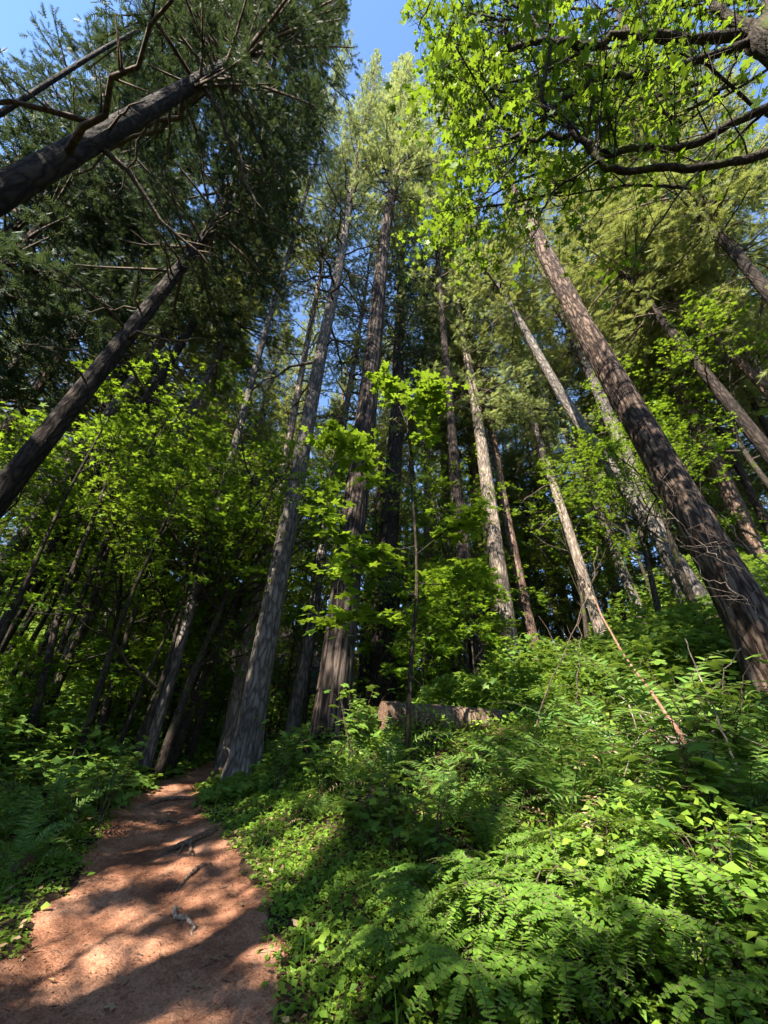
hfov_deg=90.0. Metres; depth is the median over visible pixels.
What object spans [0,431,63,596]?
maple tree
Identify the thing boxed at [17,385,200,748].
maple sapling
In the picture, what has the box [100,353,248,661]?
fir tree
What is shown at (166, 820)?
tree root
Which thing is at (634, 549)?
maple tree
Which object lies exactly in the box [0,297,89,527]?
fir tree
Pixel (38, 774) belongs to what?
leafy shrub
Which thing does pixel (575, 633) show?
fir tree
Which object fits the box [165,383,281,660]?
fir tree
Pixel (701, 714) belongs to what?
sword fern
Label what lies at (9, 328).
fir tree
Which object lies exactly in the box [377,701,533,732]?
fallen log
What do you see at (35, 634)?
maple sapling
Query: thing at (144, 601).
maple tree
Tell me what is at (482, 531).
maple tree
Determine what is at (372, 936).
maidenhair fern
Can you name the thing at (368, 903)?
leafy shrub
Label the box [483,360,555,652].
fir tree
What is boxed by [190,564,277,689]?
maple sapling
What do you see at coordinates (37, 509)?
maple sapling
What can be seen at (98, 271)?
fir tree
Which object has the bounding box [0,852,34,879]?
fallen log
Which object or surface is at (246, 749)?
fir tree
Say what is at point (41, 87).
fir tree
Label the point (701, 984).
maidenhair fern
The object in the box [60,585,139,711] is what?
maple sapling
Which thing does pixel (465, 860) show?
maidenhair fern
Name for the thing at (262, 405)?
fir tree
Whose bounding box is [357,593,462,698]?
maple tree
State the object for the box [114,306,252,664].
fir tree
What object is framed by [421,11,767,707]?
fir tree
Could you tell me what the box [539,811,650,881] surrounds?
maidenhair fern
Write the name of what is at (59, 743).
leafy shrub
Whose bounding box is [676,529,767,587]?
dead branch
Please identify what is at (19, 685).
maple sapling
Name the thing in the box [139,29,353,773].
fir tree
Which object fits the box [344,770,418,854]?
leafy shrub
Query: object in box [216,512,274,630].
maple sapling
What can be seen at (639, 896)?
leafy shrub
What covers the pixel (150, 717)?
maple sapling
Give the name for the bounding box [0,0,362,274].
fir tree
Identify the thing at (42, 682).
maple sapling
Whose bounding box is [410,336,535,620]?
fir tree
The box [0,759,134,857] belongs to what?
sword fern
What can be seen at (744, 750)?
sword fern
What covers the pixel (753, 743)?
leafy shrub
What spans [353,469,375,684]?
fir tree
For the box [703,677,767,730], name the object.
leafy shrub
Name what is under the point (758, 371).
fir tree
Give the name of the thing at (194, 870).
tree root
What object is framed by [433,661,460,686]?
maple sapling
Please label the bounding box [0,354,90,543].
fir tree
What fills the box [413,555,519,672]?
maple sapling
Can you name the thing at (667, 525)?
maple tree
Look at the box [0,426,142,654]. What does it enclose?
maple sapling
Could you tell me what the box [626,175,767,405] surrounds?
fir tree
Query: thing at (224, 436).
fir tree
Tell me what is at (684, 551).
fir tree
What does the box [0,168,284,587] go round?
fir tree
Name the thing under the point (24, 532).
maple sapling
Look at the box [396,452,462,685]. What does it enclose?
fir tree
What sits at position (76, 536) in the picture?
maple tree
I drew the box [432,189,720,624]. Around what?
fir tree
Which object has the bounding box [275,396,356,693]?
fir tree
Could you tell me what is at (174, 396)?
fir tree
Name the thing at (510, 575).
maple tree
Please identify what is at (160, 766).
maple tree
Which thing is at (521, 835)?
maidenhair fern
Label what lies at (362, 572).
fir tree
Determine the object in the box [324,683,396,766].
leafy shrub
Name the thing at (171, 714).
maple sapling
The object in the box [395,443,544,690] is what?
maple tree
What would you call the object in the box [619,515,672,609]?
fir tree
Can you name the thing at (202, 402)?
fir tree
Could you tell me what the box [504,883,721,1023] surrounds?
maidenhair fern
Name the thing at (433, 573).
maple sapling
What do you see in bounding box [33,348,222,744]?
maple sapling
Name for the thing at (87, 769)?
leafy shrub
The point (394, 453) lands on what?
fir tree
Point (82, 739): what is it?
maple sapling
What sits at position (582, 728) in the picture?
sword fern
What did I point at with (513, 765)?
sword fern
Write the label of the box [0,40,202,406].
fir tree
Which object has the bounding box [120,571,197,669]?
maple sapling
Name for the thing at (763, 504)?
fir tree
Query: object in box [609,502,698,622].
fir tree
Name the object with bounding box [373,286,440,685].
fir tree
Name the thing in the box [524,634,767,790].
sword fern
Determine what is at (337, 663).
fir tree
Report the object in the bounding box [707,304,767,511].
fir tree
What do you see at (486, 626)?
maple sapling
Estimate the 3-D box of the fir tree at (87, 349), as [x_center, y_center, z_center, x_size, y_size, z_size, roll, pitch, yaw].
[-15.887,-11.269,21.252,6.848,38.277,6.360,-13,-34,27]
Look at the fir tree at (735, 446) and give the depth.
24.85 m
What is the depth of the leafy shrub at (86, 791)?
4.13 m
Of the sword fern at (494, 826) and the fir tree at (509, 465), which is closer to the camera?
the sword fern at (494, 826)
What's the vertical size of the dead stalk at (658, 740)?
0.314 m
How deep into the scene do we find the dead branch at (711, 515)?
3.49 m
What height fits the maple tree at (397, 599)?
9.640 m
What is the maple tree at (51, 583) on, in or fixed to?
on the ground at (74, 882)
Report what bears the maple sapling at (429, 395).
on the ground at (74, 882)
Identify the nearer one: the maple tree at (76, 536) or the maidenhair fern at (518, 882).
the maidenhair fern at (518, 882)
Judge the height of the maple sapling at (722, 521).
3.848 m
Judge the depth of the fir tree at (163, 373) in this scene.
15.40 m
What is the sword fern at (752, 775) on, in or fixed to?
on the ground at (74, 882)
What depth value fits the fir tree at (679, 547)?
27.14 m
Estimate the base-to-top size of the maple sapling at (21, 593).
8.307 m
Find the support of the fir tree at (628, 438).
on the ground at (74, 882)
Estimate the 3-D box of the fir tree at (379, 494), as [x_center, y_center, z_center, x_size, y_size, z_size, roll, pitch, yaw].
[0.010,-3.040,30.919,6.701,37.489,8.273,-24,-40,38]
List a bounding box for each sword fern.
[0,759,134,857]
[0,761,91,793]
[0,786,81,868]
[0,787,76,846]
[287,787,340,824]
[310,748,384,795]
[318,716,443,825]
[383,753,525,850]
[423,779,553,857]
[435,691,634,799]
[457,721,662,836]
[491,695,761,843]
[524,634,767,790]
[540,732,766,868]
[560,704,679,783]
[622,733,767,837]
[653,711,767,768]
[672,691,765,731]
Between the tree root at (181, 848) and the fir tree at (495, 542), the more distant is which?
the fir tree at (495, 542)
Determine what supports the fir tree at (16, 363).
on the ground at (74, 882)
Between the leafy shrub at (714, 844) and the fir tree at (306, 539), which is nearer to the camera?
the leafy shrub at (714, 844)
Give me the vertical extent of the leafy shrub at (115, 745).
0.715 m
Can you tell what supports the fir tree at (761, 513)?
on the ground at (74, 882)
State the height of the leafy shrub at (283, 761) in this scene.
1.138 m
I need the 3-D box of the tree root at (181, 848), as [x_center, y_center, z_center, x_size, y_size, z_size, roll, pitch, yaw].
[-2.288,3.804,4.310,0.040,0.067,0.446,11,-31,-13]
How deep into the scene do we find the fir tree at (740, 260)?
15.15 m
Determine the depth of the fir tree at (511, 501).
39.26 m
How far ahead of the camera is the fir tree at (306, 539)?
31.21 m
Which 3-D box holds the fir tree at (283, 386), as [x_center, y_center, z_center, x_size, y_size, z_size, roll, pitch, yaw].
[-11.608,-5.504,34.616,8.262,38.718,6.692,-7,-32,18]
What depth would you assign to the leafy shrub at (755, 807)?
2.45 m
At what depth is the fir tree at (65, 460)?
19.80 m
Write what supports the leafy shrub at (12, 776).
on the ground at (74, 882)
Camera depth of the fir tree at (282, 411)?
27.14 m
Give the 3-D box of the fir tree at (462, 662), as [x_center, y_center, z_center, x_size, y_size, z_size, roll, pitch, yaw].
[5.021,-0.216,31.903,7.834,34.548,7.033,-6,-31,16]
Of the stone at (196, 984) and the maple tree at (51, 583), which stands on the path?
the stone at (196, 984)
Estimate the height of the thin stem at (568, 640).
2.573 m
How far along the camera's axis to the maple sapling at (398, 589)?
12.48 m
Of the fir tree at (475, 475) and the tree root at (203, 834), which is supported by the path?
the tree root at (203, 834)
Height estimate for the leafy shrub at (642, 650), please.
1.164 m
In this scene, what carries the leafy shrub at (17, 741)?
on the ground at (74, 882)
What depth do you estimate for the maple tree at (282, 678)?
21.65 m
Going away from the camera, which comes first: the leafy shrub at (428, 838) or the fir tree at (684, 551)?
the leafy shrub at (428, 838)
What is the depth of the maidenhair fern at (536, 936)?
1.72 m
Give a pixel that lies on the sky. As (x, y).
(374, 24)
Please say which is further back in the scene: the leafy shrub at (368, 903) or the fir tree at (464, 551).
the fir tree at (464, 551)
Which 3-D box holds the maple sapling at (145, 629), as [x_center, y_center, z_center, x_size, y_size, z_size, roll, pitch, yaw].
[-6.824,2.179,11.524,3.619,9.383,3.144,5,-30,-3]
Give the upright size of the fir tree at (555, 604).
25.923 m
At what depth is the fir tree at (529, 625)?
19.45 m
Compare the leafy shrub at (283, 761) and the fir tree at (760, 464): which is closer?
the leafy shrub at (283, 761)
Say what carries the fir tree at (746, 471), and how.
on the ground at (74, 882)
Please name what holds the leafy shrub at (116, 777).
on the ground at (74, 882)
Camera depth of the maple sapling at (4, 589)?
13.84 m
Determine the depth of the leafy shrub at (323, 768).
5.28 m
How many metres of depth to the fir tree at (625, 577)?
24.41 m
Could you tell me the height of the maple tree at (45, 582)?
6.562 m
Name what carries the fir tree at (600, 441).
on the ground at (74, 882)
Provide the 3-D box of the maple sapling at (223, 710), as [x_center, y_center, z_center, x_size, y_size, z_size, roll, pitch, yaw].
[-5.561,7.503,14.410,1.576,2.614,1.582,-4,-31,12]
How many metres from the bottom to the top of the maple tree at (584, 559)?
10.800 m
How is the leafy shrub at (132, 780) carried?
on the ground at (74, 882)
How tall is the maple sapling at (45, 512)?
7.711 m
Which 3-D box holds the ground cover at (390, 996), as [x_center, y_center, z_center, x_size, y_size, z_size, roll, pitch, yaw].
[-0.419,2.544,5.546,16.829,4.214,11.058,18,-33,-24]
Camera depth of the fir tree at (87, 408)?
18.43 m
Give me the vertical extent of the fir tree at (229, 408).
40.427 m
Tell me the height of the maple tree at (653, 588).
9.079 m
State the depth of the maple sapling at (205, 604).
11.99 m
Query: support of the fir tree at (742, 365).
on the ground at (74, 882)
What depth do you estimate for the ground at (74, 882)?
3.58 m
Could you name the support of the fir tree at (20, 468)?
on the ground at (74, 882)
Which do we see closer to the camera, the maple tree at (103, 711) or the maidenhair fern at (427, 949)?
the maidenhair fern at (427, 949)
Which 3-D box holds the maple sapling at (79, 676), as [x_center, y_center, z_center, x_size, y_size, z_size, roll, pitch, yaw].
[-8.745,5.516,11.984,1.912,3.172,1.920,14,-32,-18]
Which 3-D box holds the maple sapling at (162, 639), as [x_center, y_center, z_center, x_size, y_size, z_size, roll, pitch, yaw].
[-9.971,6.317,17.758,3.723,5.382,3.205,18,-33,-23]
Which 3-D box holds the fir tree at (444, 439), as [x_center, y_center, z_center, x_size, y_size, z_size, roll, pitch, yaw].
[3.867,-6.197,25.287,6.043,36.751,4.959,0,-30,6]
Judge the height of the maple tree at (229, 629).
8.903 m
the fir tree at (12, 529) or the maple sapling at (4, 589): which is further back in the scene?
the fir tree at (12, 529)
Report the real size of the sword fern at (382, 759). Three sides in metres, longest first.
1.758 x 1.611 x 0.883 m
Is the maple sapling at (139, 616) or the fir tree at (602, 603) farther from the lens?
the fir tree at (602, 603)
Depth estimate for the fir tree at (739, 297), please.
15.32 m
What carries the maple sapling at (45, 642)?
on the ground at (74, 882)
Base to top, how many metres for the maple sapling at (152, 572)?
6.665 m
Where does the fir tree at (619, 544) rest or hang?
on the ground at (74, 882)
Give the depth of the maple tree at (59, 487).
10.06 m
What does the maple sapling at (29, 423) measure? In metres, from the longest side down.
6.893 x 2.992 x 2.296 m
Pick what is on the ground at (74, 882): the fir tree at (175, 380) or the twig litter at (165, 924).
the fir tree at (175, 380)
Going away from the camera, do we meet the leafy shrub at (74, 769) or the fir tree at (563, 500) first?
the leafy shrub at (74, 769)
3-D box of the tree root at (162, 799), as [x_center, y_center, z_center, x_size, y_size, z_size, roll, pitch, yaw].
[-3.467,4.722,6.231,0.958,0.151,0.363,28,-38,-36]
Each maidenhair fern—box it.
[333,874,466,990]
[356,855,567,1021]
[372,873,575,1023]
[377,846,516,939]
[422,862,650,1023]
[430,839,576,954]
[488,824,610,893]
[490,822,622,960]
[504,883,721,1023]
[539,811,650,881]
[539,853,697,970]
[569,888,767,1023]
[589,816,767,973]
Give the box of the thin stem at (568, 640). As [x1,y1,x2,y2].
[518,546,612,785]
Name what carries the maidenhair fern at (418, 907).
on the ground at (74, 882)
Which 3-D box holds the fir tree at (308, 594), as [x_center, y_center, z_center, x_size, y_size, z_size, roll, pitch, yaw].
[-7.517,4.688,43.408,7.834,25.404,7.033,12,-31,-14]
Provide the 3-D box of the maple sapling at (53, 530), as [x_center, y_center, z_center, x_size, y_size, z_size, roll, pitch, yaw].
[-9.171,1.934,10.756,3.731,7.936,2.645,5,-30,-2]
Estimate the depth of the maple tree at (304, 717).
15.52 m
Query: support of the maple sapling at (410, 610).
on the ground at (74, 882)
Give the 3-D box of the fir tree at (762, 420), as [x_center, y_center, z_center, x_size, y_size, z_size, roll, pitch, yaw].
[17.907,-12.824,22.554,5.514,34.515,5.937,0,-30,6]
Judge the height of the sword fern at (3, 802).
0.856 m
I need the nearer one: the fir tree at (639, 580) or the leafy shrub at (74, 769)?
the leafy shrub at (74, 769)
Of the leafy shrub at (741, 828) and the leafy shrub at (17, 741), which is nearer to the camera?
the leafy shrub at (741, 828)
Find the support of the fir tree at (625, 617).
on the ground at (74, 882)
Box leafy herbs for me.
[0,646,767,1023]
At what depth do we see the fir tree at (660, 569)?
29.26 m
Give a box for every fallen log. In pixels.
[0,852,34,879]
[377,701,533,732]
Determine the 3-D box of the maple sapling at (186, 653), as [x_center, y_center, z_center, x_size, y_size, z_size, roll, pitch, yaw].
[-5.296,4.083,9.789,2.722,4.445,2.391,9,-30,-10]
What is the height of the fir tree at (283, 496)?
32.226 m
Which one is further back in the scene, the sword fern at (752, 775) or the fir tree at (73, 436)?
the fir tree at (73, 436)
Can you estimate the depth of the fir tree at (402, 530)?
36.10 m
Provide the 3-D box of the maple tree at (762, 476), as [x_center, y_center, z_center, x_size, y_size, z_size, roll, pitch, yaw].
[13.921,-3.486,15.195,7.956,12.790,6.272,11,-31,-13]
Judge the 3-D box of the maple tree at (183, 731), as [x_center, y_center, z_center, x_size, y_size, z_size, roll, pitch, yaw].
[-4.433,1.828,10.884,6.473,9.770,7.107,-18,-36,33]
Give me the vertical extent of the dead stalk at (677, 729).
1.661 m
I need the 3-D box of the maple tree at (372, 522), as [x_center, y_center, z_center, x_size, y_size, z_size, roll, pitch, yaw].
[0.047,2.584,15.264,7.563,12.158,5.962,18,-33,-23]
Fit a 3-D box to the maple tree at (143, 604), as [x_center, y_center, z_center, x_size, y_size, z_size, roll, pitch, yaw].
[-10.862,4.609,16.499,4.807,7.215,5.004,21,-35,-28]
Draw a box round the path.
[0,758,286,1023]
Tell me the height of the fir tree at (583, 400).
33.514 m
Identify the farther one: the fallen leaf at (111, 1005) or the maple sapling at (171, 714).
the maple sapling at (171, 714)
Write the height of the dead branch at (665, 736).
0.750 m
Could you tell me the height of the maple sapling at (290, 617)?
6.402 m
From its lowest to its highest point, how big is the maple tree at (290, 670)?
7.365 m
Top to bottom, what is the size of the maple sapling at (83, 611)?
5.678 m
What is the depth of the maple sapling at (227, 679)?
13.46 m
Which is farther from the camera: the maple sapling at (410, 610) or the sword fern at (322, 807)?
the maple sapling at (410, 610)
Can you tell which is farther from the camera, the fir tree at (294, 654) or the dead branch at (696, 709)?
the fir tree at (294, 654)
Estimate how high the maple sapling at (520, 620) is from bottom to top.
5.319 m
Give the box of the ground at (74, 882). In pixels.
[0,584,767,1023]
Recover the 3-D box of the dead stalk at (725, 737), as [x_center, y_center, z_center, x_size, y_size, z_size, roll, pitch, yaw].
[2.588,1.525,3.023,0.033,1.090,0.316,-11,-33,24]
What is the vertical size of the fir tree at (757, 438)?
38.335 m
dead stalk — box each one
[592,597,690,764]
[645,722,688,765]
[685,639,745,788]
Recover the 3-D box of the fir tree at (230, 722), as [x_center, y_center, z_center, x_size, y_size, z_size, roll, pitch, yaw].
[-3.466,-10.595,19.309,5.530,40.529,4.954,-23,-39,37]
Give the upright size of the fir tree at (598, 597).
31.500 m
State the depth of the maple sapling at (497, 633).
13.54 m
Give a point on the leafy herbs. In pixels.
(754, 950)
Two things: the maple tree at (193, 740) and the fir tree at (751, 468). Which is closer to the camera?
the maple tree at (193, 740)
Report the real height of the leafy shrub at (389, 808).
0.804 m
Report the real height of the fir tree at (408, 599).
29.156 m
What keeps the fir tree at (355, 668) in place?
on the ground at (74, 882)
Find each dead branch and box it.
[606,685,732,775]
[633,648,767,790]
[646,490,767,601]
[648,557,767,623]
[656,464,767,568]
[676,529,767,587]
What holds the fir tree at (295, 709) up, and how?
on the ground at (74, 882)
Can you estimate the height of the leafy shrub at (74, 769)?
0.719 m
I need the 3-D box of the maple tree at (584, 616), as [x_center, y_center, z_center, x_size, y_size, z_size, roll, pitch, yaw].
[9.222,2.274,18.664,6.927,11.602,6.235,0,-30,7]
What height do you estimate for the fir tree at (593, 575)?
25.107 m
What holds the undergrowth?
on the ground at (74, 882)
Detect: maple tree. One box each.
[0,428,85,612]
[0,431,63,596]
[0,463,238,757]
[0,470,287,762]
[0,524,116,640]
[3,532,143,642]
[62,435,273,764]
[75,357,344,780]
[87,552,201,717]
[89,554,182,667]
[98,438,353,768]
[100,439,273,637]
[165,450,331,760]
[206,558,260,712]
[271,636,298,685]
[274,593,323,734]
[280,545,372,735]
[310,443,454,633]
[320,571,411,703]
[324,517,460,700]
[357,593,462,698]
[364,493,513,656]
[377,0,767,310]
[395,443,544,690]
[450,532,556,642]
[500,518,591,649]
[502,453,643,643]
[515,495,640,635]
[534,354,711,617]
[563,441,709,602]
[568,398,743,632]
[585,539,668,622]
[623,285,767,488]
[630,468,759,541]
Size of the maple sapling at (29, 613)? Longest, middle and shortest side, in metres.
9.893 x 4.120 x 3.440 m
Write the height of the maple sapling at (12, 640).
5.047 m
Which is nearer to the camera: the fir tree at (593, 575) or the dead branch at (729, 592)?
the dead branch at (729, 592)
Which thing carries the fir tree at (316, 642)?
on the ground at (74, 882)
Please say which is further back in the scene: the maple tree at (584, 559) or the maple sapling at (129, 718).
the maple tree at (584, 559)
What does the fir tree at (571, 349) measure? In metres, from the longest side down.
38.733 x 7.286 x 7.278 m
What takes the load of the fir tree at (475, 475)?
on the ground at (74, 882)
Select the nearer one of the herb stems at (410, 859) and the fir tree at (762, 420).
the herb stems at (410, 859)
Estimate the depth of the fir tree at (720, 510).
23.59 m
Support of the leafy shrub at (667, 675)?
on the ground at (74, 882)
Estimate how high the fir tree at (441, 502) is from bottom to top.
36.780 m
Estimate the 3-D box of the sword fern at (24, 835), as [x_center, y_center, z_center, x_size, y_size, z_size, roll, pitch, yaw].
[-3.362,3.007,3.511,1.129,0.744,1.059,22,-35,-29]
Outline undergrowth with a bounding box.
[0,539,767,816]
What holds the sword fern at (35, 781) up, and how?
on the ground at (74, 882)
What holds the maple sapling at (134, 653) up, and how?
on the ground at (74, 882)
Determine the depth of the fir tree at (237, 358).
18.05 m
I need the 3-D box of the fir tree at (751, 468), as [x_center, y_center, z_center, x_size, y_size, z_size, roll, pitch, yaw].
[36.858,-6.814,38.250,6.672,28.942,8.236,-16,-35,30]
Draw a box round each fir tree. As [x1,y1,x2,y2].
[0,0,188,331]
[0,0,273,165]
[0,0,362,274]
[0,29,332,518]
[0,38,216,433]
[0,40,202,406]
[0,130,165,434]
[0,153,303,653]
[0,155,202,481]
[0,156,207,445]
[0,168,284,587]
[0,211,226,602]
[0,214,207,537]
[0,265,64,359]
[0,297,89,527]
[0,352,145,615]
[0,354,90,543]
[0,385,92,543]
[2,128,203,381]
[20,316,168,521]
[51,168,314,684]
[54,263,225,650]
[77,285,255,668]
[95,326,210,520]
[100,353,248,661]
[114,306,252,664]
[133,313,256,636]
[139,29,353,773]
[141,329,256,613]
[162,409,258,638]
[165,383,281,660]
[172,321,295,694]
[207,321,295,631]
[212,147,370,768]
[212,294,330,717]
[216,369,302,680]
[219,48,387,782]
[248,333,322,570]
[271,354,358,714]
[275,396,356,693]
[278,475,339,652]
[278,478,313,637]
[284,227,406,749]
[298,456,378,685]
[298,508,361,662]
[303,51,454,764]
[303,490,344,655]
[318,327,411,709]
[324,421,377,638]
[340,169,453,717]
[353,444,432,701]
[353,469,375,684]
[363,389,422,694]
[373,133,502,679]
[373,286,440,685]
[385,272,472,680]
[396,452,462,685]
[401,445,472,681]
[404,265,480,673]
[405,268,490,659]
[408,419,472,699]
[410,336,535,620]
[412,192,563,691]
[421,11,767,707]
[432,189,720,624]
[438,278,504,644]
[440,263,549,681]
[465,368,573,649]
[476,272,606,633]
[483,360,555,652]
[498,265,646,623]
[499,408,590,665]
[500,430,554,641]
[501,190,691,609]
[505,389,612,657]
[510,374,594,643]
[519,145,767,464]
[521,366,641,640]
[528,420,594,636]
[541,146,767,402]
[541,316,634,621]
[548,398,632,628]
[550,217,760,549]
[563,261,677,523]
[567,43,767,329]
[568,302,676,489]
[568,514,616,625]
[575,449,669,604]
[584,247,741,534]
[585,420,670,616]
[592,178,767,535]
[593,191,767,565]
[601,280,743,551]
[608,458,698,559]
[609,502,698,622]
[615,177,767,443]
[618,337,764,575]
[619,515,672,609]
[622,154,767,382]
[623,107,767,388]
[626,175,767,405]
[631,515,697,601]
[670,402,767,543]
[695,269,767,475]
[706,400,767,533]
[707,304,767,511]
[713,401,767,505]
[720,296,767,534]
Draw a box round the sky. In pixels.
[0,0,767,667]
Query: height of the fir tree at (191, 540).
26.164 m
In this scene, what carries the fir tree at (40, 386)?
on the ground at (74, 882)
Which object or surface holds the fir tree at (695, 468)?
on the ground at (74, 882)
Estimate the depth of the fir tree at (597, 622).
19.81 m
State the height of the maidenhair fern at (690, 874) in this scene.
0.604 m
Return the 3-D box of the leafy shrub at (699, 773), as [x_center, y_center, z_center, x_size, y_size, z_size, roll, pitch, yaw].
[1.941,1.767,2.494,0.693,0.933,0.769,-8,-32,19]
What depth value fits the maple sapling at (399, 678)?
13.61 m
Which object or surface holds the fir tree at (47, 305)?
on the ground at (74, 882)
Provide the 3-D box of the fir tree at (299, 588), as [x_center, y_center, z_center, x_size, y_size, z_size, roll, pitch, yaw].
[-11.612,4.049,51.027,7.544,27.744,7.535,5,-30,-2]
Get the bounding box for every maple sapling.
[0,355,197,644]
[0,401,73,517]
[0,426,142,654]
[0,439,154,703]
[0,454,151,669]
[0,487,97,615]
[0,506,99,579]
[0,539,135,658]
[0,636,66,754]
[1,415,190,713]
[1,562,100,679]
[3,449,156,653]
[10,456,156,737]
[12,413,182,780]
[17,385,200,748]
[25,463,154,683]
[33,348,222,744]
[36,571,146,704]
[42,540,167,681]
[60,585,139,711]
[69,641,139,689]
[71,440,245,773]
[71,618,162,752]
[104,453,221,754]
[116,501,238,748]
[120,425,285,762]
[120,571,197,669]
[123,466,221,733]
[123,558,224,723]
[136,602,202,672]
[139,578,230,710]
[141,583,233,711]
[166,459,258,730]
[169,564,200,709]
[175,547,264,675]
[183,477,282,748]
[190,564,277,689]
[199,662,234,746]
[213,696,229,713]
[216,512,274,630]
[267,606,323,734]
[296,360,499,746]
[353,563,431,708]
[353,649,413,698]
[378,601,457,700]
[392,566,482,702]
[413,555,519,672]
[422,557,512,677]
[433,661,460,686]
[443,559,518,680]
[479,606,521,661]
[489,621,526,673]
[716,507,767,559]
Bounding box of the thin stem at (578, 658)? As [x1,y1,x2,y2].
[539,570,590,749]
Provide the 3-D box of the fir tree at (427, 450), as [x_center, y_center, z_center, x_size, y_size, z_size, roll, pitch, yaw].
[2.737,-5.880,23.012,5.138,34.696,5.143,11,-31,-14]
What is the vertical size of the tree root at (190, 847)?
0.083 m
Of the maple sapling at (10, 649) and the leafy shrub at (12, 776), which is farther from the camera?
the maple sapling at (10, 649)
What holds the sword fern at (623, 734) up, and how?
on the ground at (74, 882)
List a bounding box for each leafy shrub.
[0,764,52,806]
[4,739,56,784]
[19,746,86,802]
[34,782,108,848]
[40,724,109,776]
[51,758,113,822]
[76,727,153,825]
[79,764,107,787]
[93,737,132,773]
[111,767,143,792]
[253,716,309,795]
[296,737,349,797]
[296,752,319,770]
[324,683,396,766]
[334,915,371,972]
[336,782,376,829]
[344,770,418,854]
[365,880,407,925]
[367,771,426,869]
[395,772,465,886]
[528,874,585,959]
[585,643,655,727]
[614,861,702,994]
[619,784,767,1008]
[620,708,756,866]
[632,654,767,800]
[653,684,694,715]
[694,834,767,915]
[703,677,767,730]
[713,770,767,843]
[724,733,767,769]
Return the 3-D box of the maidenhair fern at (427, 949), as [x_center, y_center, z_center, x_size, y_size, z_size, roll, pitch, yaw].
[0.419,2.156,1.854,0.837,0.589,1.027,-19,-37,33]
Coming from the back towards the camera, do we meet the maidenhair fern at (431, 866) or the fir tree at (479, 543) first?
the fir tree at (479, 543)
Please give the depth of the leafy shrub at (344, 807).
4.43 m
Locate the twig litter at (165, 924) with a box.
[16,785,263,1023]
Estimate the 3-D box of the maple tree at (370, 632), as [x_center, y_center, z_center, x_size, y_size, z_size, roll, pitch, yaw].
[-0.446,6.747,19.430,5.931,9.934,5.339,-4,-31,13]
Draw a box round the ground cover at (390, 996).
[0,638,767,1023]
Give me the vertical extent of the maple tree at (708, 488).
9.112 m
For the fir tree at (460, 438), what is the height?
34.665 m
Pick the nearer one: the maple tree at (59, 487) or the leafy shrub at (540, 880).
the leafy shrub at (540, 880)
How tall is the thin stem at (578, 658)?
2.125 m
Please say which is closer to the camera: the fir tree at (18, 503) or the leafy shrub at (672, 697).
the leafy shrub at (672, 697)
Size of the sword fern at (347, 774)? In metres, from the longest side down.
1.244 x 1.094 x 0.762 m
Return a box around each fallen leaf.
[103,1002,116,1010]
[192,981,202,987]
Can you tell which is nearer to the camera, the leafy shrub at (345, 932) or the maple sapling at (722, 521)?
the leafy shrub at (345, 932)
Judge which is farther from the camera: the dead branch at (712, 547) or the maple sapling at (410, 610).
the maple sapling at (410, 610)
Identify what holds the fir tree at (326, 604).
on the ground at (74, 882)
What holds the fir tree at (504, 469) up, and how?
on the ground at (74, 882)
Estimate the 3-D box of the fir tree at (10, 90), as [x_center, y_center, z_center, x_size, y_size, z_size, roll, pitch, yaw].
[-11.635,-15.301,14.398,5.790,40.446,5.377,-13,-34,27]
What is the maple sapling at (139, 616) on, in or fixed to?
on the ground at (74, 882)
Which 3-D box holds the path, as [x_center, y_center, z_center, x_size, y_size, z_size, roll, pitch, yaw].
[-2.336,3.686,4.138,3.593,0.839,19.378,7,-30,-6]
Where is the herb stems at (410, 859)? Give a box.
[0,671,767,1023]
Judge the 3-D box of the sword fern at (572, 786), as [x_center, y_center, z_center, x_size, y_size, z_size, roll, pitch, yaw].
[1.539,2.420,3.253,1.780,1.004,1.623,30,-44,-25]
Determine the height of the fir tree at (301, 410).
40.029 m
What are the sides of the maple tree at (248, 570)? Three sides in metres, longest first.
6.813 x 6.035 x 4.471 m
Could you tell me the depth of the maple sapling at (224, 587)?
13.79 m
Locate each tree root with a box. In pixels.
[141,795,197,807]
[154,818,181,824]
[154,825,224,860]
[172,905,195,934]
[175,862,211,891]
[176,843,185,857]
[188,839,194,855]
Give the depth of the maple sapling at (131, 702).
10.68 m
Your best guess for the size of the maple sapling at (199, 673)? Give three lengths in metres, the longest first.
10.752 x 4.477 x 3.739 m
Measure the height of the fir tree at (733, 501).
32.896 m
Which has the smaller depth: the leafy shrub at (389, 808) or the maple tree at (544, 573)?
the leafy shrub at (389, 808)
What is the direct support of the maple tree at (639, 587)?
on the ground at (74, 882)
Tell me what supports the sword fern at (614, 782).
on the ground at (74, 882)
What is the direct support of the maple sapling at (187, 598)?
on the ground at (74, 882)
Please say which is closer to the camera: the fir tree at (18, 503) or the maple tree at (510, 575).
the maple tree at (510, 575)
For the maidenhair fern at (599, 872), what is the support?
on the ground at (74, 882)
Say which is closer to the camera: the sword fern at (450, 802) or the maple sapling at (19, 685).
the sword fern at (450, 802)
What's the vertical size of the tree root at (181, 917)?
0.085 m
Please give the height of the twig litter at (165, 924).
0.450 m
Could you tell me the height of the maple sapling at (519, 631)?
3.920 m
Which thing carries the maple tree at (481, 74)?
on the ground at (74, 882)
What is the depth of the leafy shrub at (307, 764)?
7.02 m
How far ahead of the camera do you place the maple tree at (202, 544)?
9.87 m

